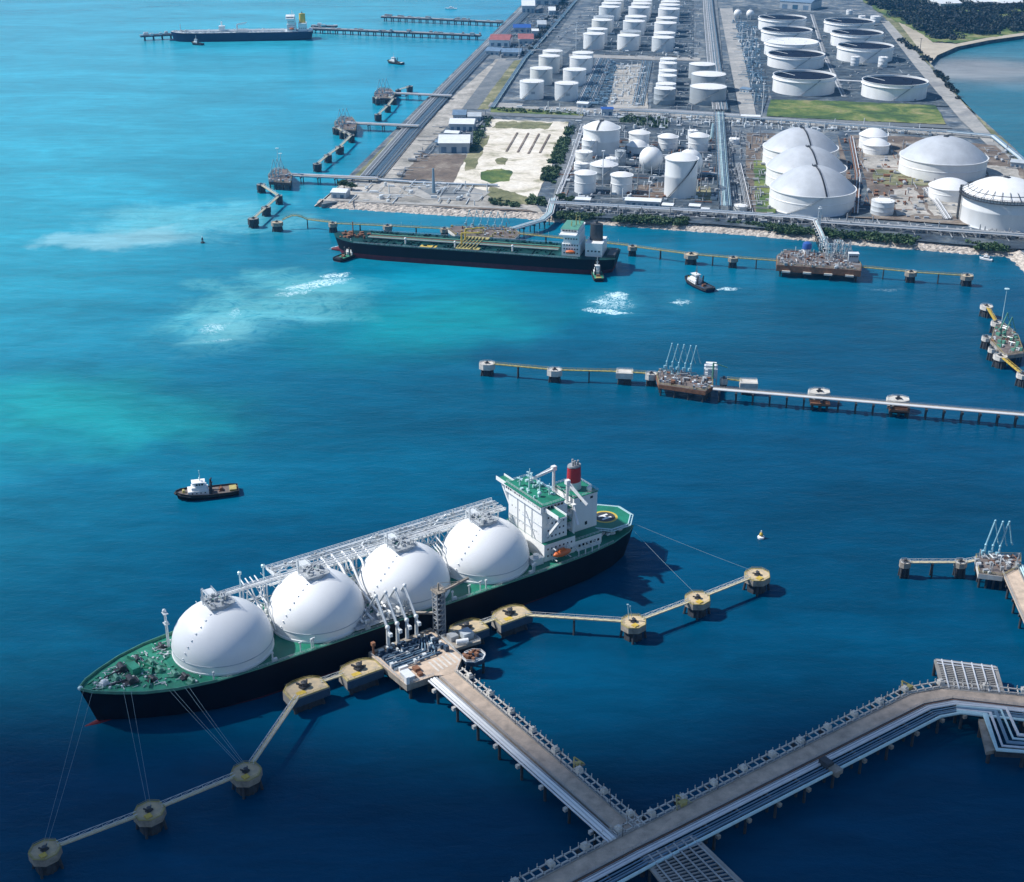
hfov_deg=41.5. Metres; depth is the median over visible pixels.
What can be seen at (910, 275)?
mooring dolphin
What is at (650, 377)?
mooring dolphin
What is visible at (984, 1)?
warehouse
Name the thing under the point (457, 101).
dirt track
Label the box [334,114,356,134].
berth platform
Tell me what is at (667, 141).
domed tank
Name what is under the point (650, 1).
storage tank
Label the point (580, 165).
storage tank
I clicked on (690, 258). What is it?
mooring dolphin
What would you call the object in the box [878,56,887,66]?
storage tank
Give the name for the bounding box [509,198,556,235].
shore trestle
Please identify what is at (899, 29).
shore verge
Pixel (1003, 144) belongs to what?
pipe rack
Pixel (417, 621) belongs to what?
marine loader
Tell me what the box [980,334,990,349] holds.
mooring dolphin
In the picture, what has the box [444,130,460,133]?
warehouse
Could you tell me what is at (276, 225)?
mooring dolphin
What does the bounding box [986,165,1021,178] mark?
dome pad
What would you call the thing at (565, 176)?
pipe rack
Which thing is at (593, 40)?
storage tank
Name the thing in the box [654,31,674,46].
storage tank
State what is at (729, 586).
catwalk
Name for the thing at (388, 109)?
mooring dolphin
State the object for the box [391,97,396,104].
mooring dolphin
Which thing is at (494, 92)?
grass verge
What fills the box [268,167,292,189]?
berth platform
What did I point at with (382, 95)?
berth platform
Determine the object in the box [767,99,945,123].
bund grass
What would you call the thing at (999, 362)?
mooring dolphin
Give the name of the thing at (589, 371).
catwalk
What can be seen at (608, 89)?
plant equipment
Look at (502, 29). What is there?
pipe rack
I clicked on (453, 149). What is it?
door
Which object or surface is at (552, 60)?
storage tank
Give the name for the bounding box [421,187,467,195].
loop island
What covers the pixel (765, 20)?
open roof tank
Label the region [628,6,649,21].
storage tank
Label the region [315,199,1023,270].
rock revetment
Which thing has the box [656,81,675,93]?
storage tank
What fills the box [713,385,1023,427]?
pipe trestle
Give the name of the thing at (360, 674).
breasting dolphin
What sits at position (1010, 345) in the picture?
berth platform
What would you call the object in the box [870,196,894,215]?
storage tank
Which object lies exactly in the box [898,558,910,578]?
mooring dolphin
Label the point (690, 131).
storage tank
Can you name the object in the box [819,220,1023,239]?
pipe rack
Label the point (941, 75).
shore hedge
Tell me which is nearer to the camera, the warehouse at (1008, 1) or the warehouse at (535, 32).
the warehouse at (535, 32)
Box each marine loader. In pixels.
[367,594,392,646]
[376,590,401,642]
[389,587,411,638]
[401,583,420,634]
[493,212,501,229]
[500,212,509,229]
[664,343,676,370]
[669,344,682,373]
[676,344,688,374]
[682,345,695,375]
[688,345,700,375]
[831,241,841,259]
[843,242,851,260]
[981,520,999,555]
[988,521,1007,556]
[995,521,1012,554]
[998,313,1010,333]
[1003,317,1015,338]
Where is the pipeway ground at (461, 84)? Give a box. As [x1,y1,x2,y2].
[361,11,535,176]
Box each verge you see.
[355,55,476,175]
[478,60,520,108]
[554,211,1023,248]
[882,15,1017,158]
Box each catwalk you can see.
[56,811,137,845]
[160,772,234,806]
[249,695,298,763]
[254,208,265,217]
[261,184,277,194]
[267,195,278,205]
[282,214,307,228]
[307,218,331,221]
[320,670,343,682]
[336,222,383,229]
[391,224,440,233]
[479,615,495,623]
[493,362,548,378]
[519,232,628,245]
[526,611,622,635]
[561,367,617,382]
[632,370,644,373]
[636,245,685,259]
[641,598,690,618]
[697,253,728,265]
[704,575,750,595]
[727,377,739,380]
[737,256,775,268]
[862,265,906,278]
[909,559,956,577]
[916,270,960,283]
[963,557,974,562]
[987,306,996,320]
[1002,356,1021,372]
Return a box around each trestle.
[287,173,378,185]
[346,121,418,131]
[385,91,451,100]
[428,666,645,845]
[502,678,1023,881]
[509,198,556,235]
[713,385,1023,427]
[811,220,829,252]
[999,563,1023,628]
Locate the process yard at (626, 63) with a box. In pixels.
[583,61,646,107]
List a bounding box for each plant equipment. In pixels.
[348,179,487,205]
[391,109,501,175]
[487,3,569,55]
[493,0,575,57]
[515,101,944,135]
[544,0,699,58]
[550,115,722,201]
[556,201,1023,240]
[557,0,700,57]
[559,137,727,202]
[561,118,719,200]
[576,59,624,105]
[606,62,651,106]
[674,65,734,108]
[720,126,773,212]
[731,16,772,103]
[731,21,768,102]
[766,13,935,100]
[838,133,1017,220]
[840,138,923,209]
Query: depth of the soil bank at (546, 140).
1528.88 m
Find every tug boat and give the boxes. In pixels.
[174,470,238,500]
[191,35,203,44]
[333,238,354,261]
[387,53,404,64]
[591,258,603,281]
[685,270,714,292]
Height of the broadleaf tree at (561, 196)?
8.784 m
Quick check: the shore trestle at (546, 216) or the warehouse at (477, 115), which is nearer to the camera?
the shore trestle at (546, 216)
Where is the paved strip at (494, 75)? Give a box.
[462,60,513,108]
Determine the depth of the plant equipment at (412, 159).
1508.82 m
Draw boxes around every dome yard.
[744,133,774,212]
[838,135,1023,224]
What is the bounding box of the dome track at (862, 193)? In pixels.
[838,135,871,216]
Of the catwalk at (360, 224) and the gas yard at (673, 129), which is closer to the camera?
the catwalk at (360, 224)
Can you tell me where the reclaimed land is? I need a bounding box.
[321,0,1023,254]
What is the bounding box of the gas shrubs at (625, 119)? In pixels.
[619,113,669,127]
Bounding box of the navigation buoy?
[757,530,764,539]
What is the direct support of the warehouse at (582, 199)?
on the gas yard at (673, 129)
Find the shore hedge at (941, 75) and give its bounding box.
[896,37,960,98]
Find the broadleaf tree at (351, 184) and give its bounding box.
[345,182,357,189]
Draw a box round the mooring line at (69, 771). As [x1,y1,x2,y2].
[47,694,91,843]
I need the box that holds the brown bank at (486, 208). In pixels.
[435,206,535,211]
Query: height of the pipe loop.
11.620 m
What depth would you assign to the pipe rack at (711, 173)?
1385.86 m
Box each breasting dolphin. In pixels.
[283,675,329,714]
[338,657,383,694]
[448,618,489,652]
[491,604,532,637]
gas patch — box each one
[634,182,663,198]
[688,186,711,200]
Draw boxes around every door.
[441,147,445,152]
[451,147,456,152]
[462,147,466,152]
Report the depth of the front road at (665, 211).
1247.11 m
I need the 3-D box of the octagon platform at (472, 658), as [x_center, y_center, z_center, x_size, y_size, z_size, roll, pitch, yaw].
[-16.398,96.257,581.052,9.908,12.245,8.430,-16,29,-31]
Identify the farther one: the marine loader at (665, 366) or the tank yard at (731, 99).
the tank yard at (731, 99)
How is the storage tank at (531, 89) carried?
on the tank pad at (549, 93)
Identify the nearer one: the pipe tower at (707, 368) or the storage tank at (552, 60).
the pipe tower at (707, 368)
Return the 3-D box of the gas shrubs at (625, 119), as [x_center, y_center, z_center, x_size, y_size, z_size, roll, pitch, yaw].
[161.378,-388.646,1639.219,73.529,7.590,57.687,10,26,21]
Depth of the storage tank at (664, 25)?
2289.21 m
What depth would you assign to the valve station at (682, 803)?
490.56 m
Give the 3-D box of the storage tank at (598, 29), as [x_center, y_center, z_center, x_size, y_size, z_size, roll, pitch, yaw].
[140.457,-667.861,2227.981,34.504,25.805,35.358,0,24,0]
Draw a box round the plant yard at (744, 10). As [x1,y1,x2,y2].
[733,7,767,114]
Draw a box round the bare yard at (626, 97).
[607,64,647,107]
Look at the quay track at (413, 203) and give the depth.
1283.92 m
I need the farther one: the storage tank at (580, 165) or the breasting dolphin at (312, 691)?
the storage tank at (580, 165)
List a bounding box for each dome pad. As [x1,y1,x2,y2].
[863,151,898,169]
[873,169,927,185]
[893,187,930,215]
[923,198,960,215]
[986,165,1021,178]
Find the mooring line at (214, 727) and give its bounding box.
[186,689,242,763]
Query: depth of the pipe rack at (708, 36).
2252.91 m
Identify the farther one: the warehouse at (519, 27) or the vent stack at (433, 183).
the warehouse at (519, 27)
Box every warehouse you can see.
[438,134,470,152]
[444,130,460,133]
[449,118,475,131]
[452,110,466,117]
[467,112,481,120]
[484,47,501,54]
[489,34,512,47]
[501,48,522,55]
[513,24,530,31]
[518,34,533,44]
[521,0,534,12]
[531,29,538,36]
[535,0,560,4]
[537,20,546,27]
[548,7,555,14]
[574,197,591,201]
[577,101,589,107]
[601,107,613,115]
[625,197,661,205]
[662,202,674,206]
[689,203,700,208]
[739,86,755,92]
[741,114,760,120]
[779,0,821,9]
[928,0,961,7]
[963,0,993,3]
[992,0,1022,4]
[1010,159,1023,168]
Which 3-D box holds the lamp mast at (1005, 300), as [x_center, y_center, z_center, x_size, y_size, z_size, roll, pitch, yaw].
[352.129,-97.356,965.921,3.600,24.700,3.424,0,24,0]
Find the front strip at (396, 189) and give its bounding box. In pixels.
[324,179,542,212]
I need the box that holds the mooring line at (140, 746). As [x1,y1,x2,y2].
[131,693,150,804]
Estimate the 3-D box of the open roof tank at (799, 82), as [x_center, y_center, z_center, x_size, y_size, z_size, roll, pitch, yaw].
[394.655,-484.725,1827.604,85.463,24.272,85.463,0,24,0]
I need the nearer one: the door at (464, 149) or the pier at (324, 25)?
the door at (464, 149)
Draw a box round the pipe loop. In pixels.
[956,703,1023,767]
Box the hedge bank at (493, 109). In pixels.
[491,107,582,115]
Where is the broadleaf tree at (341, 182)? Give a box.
[337,179,347,187]
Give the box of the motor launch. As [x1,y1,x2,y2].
[979,253,992,260]
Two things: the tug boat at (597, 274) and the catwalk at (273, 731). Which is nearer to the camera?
the catwalk at (273, 731)
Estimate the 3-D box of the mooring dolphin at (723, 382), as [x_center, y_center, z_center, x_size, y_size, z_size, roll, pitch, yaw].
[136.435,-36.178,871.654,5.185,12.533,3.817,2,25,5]
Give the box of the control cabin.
[847,251,858,262]
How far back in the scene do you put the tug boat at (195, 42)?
2246.12 m
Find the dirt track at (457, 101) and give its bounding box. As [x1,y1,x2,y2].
[376,59,504,177]
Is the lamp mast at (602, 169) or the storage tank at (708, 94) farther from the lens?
the storage tank at (708, 94)
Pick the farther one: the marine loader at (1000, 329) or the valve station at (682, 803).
the marine loader at (1000, 329)
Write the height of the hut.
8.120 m
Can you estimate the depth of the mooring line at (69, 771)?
500.95 m
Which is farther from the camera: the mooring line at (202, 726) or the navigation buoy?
the navigation buoy
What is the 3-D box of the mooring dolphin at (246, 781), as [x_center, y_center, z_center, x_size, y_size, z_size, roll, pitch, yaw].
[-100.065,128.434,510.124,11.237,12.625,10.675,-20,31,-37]
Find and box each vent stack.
[432,168,435,192]
[710,123,713,138]
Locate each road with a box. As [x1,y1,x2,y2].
[399,184,489,200]
[481,112,582,118]
[488,102,977,137]
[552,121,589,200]
[556,204,1018,236]
[569,54,699,60]
[720,8,755,114]
[765,116,951,127]
[881,21,1011,158]
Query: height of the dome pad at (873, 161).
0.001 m
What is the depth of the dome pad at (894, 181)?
1374.54 m
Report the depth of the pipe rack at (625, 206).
1244.67 m
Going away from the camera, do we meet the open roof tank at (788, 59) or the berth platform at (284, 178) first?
the berth platform at (284, 178)
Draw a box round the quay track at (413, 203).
[334,199,525,208]
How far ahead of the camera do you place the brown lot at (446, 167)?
1424.14 m
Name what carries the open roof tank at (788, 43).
on the reclaimed land
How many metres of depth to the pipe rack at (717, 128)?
1407.38 m
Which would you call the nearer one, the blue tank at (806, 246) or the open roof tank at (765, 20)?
the blue tank at (806, 246)
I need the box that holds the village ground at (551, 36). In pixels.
[498,0,579,57]
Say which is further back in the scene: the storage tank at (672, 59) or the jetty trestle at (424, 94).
the storage tank at (672, 59)
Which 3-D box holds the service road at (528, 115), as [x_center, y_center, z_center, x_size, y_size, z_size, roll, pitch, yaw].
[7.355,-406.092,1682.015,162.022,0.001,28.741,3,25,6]
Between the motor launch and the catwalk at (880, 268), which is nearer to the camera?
the catwalk at (880, 268)
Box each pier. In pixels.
[140,31,171,40]
[310,26,481,39]
[311,23,337,30]
[381,14,503,26]
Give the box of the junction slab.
[596,812,670,852]
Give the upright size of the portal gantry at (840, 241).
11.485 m
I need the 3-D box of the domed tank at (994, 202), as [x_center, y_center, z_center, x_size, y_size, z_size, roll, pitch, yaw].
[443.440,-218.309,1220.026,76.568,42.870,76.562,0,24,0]
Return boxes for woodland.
[865,0,1023,39]
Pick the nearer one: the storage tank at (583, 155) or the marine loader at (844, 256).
the marine loader at (844, 256)
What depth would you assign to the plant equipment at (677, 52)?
2361.51 m
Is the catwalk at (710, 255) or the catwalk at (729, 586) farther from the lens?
the catwalk at (710, 255)
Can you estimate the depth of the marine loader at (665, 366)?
874.76 m
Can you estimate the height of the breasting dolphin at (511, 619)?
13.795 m
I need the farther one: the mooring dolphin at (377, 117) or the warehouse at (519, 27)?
the warehouse at (519, 27)
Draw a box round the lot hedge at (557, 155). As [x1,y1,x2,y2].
[525,124,575,205]
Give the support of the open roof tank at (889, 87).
on the open tank yard at (845, 70)
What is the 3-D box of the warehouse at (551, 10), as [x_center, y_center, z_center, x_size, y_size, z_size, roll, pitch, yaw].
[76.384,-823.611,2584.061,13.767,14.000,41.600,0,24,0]
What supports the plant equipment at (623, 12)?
on the reclaimed land
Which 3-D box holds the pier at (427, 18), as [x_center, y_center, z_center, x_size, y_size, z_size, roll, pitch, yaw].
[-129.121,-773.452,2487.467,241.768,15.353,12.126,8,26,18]
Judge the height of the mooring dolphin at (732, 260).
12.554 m
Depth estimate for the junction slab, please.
476.38 m
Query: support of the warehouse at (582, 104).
on the reclaimed land
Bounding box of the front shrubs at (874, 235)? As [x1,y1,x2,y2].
[551,209,1010,251]
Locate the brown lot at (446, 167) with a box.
[403,153,465,181]
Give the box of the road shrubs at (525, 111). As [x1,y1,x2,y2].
[497,107,582,114]
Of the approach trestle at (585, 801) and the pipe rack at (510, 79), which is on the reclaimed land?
the pipe rack at (510, 79)
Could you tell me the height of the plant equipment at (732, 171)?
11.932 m
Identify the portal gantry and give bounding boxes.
[819,236,827,250]
[825,240,834,255]
[834,240,842,252]
[841,241,851,257]
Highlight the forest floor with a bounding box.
[863,0,1023,42]
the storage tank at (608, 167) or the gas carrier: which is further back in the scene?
the storage tank at (608, 167)
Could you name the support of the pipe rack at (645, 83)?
on the reclaimed land
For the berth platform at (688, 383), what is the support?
in the sea water
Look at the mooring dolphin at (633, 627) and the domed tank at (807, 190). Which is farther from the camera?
the domed tank at (807, 190)
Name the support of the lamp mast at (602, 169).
on the reclaimed land
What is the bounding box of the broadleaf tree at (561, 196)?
[555,193,565,200]
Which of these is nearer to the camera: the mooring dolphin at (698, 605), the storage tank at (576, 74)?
the mooring dolphin at (698, 605)
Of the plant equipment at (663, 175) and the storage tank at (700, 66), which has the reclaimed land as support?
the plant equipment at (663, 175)
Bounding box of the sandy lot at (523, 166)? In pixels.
[454,119,568,196]
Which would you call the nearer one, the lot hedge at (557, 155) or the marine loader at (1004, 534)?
the marine loader at (1004, 534)
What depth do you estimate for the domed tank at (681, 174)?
1295.55 m
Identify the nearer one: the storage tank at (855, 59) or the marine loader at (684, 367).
the marine loader at (684, 367)
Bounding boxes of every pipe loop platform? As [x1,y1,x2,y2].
[642,835,742,881]
[932,659,1003,694]
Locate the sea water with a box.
[0,0,1023,881]
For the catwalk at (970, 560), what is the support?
on the mooring dolphin at (960, 567)
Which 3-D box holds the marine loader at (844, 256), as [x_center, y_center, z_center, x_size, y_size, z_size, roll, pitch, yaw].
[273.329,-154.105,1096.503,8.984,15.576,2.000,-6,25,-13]
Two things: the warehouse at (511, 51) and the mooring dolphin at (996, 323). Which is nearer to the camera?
the mooring dolphin at (996, 323)
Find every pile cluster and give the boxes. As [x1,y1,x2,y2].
[810,399,829,410]
[888,406,909,416]
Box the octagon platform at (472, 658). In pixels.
[462,648,485,673]
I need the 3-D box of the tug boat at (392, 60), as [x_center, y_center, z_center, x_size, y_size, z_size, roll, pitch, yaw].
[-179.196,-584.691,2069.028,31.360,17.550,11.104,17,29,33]
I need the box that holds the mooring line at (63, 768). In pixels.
[43,690,83,843]
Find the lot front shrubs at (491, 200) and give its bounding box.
[488,197,520,207]
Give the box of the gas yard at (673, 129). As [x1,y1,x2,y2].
[565,119,718,209]
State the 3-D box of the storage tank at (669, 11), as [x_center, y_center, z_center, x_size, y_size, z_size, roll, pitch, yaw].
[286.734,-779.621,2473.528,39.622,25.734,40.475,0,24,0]
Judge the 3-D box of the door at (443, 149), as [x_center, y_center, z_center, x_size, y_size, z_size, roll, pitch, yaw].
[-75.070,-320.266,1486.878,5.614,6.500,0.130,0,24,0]
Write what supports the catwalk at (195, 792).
on the mooring dolphin at (149, 820)
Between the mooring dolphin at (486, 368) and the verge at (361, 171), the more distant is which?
the verge at (361, 171)
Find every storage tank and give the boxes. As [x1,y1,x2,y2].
[520,78,543,99]
[530,65,552,85]
[539,54,559,73]
[543,48,562,67]
[555,80,577,101]
[563,66,585,85]
[570,54,591,73]
[572,50,593,66]
[574,161,589,169]
[575,149,592,168]
[582,138,596,156]
[583,32,604,49]
[587,27,607,43]
[590,159,617,183]
[592,18,611,34]
[594,15,613,30]
[599,5,619,20]
[602,2,620,15]
[604,0,623,12]
[605,156,617,162]
[615,149,625,165]
[617,33,639,50]
[620,30,640,45]
[623,19,644,35]
[625,15,646,30]
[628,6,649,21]
[631,2,650,16]
[633,0,651,12]
[651,35,673,51]
[654,21,676,35]
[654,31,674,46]
[654,86,675,104]
[656,16,676,30]
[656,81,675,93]
[658,7,679,22]
[658,73,676,82]
[659,3,679,14]
[659,61,676,69]
[659,69,676,74]
[660,57,676,61]
[661,0,679,3]
[687,129,697,139]
[688,61,714,77]
[689,82,726,105]
[691,70,725,84]
[728,137,739,144]
[733,202,747,211]
[846,9,852,14]
[850,55,859,65]
[870,15,880,22]
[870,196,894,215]
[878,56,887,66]
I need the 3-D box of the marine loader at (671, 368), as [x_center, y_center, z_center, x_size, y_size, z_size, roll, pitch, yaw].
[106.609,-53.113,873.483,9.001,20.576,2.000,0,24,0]
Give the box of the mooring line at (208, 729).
[175,692,243,767]
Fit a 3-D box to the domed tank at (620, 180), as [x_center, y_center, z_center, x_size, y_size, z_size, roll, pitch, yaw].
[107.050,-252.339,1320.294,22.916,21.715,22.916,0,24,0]
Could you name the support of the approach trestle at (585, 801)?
in the sea water
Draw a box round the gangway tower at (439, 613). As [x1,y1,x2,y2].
[406,577,468,637]
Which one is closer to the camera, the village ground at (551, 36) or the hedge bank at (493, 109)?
the hedge bank at (493, 109)
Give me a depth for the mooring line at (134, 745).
513.33 m
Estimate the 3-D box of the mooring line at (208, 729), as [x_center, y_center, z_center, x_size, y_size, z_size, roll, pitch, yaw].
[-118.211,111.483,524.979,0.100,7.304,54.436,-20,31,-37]
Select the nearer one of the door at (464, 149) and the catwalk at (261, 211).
the catwalk at (261, 211)
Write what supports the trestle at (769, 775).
in the sea water
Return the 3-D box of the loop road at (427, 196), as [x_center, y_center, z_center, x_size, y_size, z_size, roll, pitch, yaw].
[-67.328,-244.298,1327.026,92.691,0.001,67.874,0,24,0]
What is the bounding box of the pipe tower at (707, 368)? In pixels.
[704,362,717,386]
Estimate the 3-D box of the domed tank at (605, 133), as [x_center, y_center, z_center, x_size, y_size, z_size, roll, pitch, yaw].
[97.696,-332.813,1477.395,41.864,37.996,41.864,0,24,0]
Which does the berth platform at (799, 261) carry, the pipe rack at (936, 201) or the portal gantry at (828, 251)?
the portal gantry at (828, 251)
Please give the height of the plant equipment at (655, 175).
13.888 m
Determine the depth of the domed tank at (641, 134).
1492.69 m
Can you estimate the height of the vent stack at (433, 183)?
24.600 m
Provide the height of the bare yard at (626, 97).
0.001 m
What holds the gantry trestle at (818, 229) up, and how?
in the sea water
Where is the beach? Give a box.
[899,23,1023,62]
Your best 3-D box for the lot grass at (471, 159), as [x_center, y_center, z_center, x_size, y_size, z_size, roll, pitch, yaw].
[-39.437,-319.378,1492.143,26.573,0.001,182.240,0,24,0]
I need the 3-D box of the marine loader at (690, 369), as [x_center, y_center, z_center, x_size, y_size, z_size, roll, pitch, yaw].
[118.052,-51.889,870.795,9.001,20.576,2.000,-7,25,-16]
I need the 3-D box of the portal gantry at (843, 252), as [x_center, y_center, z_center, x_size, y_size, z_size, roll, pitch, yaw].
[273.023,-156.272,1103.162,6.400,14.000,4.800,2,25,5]
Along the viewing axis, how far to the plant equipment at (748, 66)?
2044.94 m
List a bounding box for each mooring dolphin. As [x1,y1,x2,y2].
[28,838,63,879]
[133,799,167,839]
[230,761,263,799]
[248,216,258,228]
[256,183,265,193]
[261,205,270,216]
[271,220,282,231]
[275,194,282,204]
[313,162,321,172]
[324,153,331,162]
[328,221,336,232]
[332,126,339,134]
[335,145,343,154]
[339,130,344,139]
[348,134,354,142]
[374,113,381,121]
[375,97,379,105]
[383,223,392,231]
[384,104,390,112]
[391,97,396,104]
[406,85,412,92]
[440,226,448,235]
[479,360,494,376]
[547,366,561,382]
[616,367,632,384]
[619,613,646,644]
[628,244,636,256]
[645,370,657,386]
[683,590,709,620]
[684,251,697,264]
[720,376,727,387]
[728,255,737,267]
[739,377,757,394]
[742,567,769,596]
[808,387,829,400]
[886,394,909,412]
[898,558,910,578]
[904,270,916,282]
[952,558,967,578]
[960,273,973,286]
[979,303,992,318]
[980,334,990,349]
[986,346,996,360]
[989,319,1001,333]
[991,352,1007,369]
[1014,371,1023,387]
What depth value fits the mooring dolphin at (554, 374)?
883.23 m
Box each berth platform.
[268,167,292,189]
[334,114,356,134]
[374,86,394,103]
[448,222,520,239]
[656,362,727,402]
[776,247,861,281]
[974,549,1020,589]
[990,324,1023,364]
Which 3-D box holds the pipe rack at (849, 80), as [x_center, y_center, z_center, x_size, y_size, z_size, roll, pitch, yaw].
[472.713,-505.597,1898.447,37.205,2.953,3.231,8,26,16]
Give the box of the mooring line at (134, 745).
[123,691,146,803]
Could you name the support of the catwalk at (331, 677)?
on the breasting dolphin at (312, 691)
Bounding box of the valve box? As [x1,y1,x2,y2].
[818,756,842,776]
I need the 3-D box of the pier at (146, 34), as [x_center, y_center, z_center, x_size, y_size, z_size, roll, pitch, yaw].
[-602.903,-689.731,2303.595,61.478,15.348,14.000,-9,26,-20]
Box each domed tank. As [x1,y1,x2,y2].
[574,169,596,193]
[582,119,620,156]
[610,171,633,194]
[626,139,648,153]
[628,129,650,146]
[657,133,678,150]
[664,152,698,198]
[688,132,709,151]
[762,126,838,164]
[765,145,846,185]
[769,164,856,216]
[858,128,888,148]
[862,138,890,154]
[898,134,988,181]
[928,177,968,202]
[956,175,1023,232]
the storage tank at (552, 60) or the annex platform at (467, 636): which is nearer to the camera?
the annex platform at (467, 636)
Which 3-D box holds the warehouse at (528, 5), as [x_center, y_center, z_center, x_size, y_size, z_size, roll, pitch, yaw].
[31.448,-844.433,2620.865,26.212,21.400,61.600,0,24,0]
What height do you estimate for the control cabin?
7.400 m
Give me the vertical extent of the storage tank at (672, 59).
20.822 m
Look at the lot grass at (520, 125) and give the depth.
1623.44 m
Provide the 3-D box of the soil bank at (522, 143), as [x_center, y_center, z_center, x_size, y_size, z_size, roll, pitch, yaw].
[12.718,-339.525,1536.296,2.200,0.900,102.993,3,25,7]
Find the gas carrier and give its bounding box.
[78,459,633,725]
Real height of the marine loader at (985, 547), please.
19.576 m
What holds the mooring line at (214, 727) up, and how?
attached to the mooring dolphin at (246, 781)
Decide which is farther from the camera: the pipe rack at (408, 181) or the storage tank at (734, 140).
the storage tank at (734, 140)
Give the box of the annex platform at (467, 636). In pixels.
[441,627,480,652]
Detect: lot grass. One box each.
[463,135,488,170]
[480,168,512,183]
[487,186,527,204]
[492,121,552,129]
[495,157,507,164]
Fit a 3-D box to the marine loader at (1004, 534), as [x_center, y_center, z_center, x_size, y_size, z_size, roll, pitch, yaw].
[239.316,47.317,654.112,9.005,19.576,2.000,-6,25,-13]
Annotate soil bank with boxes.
[505,132,517,151]
[517,133,528,151]
[527,133,539,153]
[539,134,550,152]
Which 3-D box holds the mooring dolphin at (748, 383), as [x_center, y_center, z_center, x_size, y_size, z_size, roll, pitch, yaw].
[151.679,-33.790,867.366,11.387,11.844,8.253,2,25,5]
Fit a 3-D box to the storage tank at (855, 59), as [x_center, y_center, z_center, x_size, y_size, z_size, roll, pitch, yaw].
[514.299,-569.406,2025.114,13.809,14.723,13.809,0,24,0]
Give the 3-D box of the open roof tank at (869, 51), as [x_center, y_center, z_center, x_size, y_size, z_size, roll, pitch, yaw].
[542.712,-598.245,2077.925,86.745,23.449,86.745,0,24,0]
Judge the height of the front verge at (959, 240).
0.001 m
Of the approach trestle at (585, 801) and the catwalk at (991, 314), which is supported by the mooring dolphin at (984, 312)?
the catwalk at (991, 314)
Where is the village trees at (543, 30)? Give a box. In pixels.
[522,0,567,53]
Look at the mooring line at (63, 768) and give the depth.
502.28 m
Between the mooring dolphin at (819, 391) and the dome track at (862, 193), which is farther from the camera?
the dome track at (862, 193)
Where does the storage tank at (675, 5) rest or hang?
on the reclaimed land
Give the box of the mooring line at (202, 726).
[169,690,242,768]
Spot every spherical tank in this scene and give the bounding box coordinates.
[639,143,662,174]
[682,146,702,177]
[733,9,741,18]
[746,8,753,19]
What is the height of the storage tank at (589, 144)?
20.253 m
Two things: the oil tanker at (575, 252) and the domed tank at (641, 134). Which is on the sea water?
the oil tanker at (575, 252)
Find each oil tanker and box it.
[170,10,312,41]
[331,215,620,273]
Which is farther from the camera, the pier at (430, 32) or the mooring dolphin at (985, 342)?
the pier at (430, 32)
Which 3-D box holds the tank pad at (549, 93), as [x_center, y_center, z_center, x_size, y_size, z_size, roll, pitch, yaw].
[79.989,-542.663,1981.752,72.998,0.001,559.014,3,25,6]
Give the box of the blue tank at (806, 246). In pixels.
[802,241,811,254]
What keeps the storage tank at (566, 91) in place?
on the tank pad at (549, 93)
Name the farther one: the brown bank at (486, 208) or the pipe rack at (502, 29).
the pipe rack at (502, 29)
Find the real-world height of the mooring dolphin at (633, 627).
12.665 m
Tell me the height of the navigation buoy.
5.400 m
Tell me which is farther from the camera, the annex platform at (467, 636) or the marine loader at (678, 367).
the marine loader at (678, 367)
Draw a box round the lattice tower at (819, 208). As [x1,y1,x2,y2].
[817,206,821,225]
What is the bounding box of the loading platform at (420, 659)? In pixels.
[368,627,461,698]
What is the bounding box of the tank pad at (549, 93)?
[522,44,596,106]
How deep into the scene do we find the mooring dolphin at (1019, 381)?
876.43 m
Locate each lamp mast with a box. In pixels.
[602,150,604,190]
[761,83,765,119]
[1002,288,1009,320]
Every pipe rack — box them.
[360,3,538,176]
[377,178,497,185]
[490,0,577,107]
[549,200,817,222]
[554,124,584,198]
[574,57,612,102]
[590,108,739,114]
[619,108,946,134]
[631,60,652,104]
[702,0,728,110]
[702,172,720,176]
[714,111,732,210]
[736,163,751,209]
[810,14,846,96]
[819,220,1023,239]
[836,79,860,81]
[848,136,860,212]
[922,187,950,218]
[946,130,1023,159]
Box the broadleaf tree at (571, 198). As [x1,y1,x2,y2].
[564,195,574,200]
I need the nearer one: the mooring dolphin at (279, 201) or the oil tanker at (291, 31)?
the mooring dolphin at (279, 201)
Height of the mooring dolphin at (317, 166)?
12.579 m
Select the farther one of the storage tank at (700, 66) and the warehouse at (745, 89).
the storage tank at (700, 66)
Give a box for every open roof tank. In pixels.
[758,14,806,29]
[761,26,812,41]
[764,37,818,54]
[767,49,825,69]
[772,69,836,95]
[824,17,874,32]
[830,28,883,45]
[836,41,893,62]
[861,74,928,100]
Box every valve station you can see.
[573,756,584,767]
[674,794,691,810]
[899,680,916,694]
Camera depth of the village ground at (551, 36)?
2354.64 m
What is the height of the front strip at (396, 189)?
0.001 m
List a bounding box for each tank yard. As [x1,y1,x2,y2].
[514,0,600,101]
[575,0,692,56]
[651,62,739,113]
[752,8,947,105]
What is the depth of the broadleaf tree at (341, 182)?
1336.29 m
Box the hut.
[330,188,350,198]

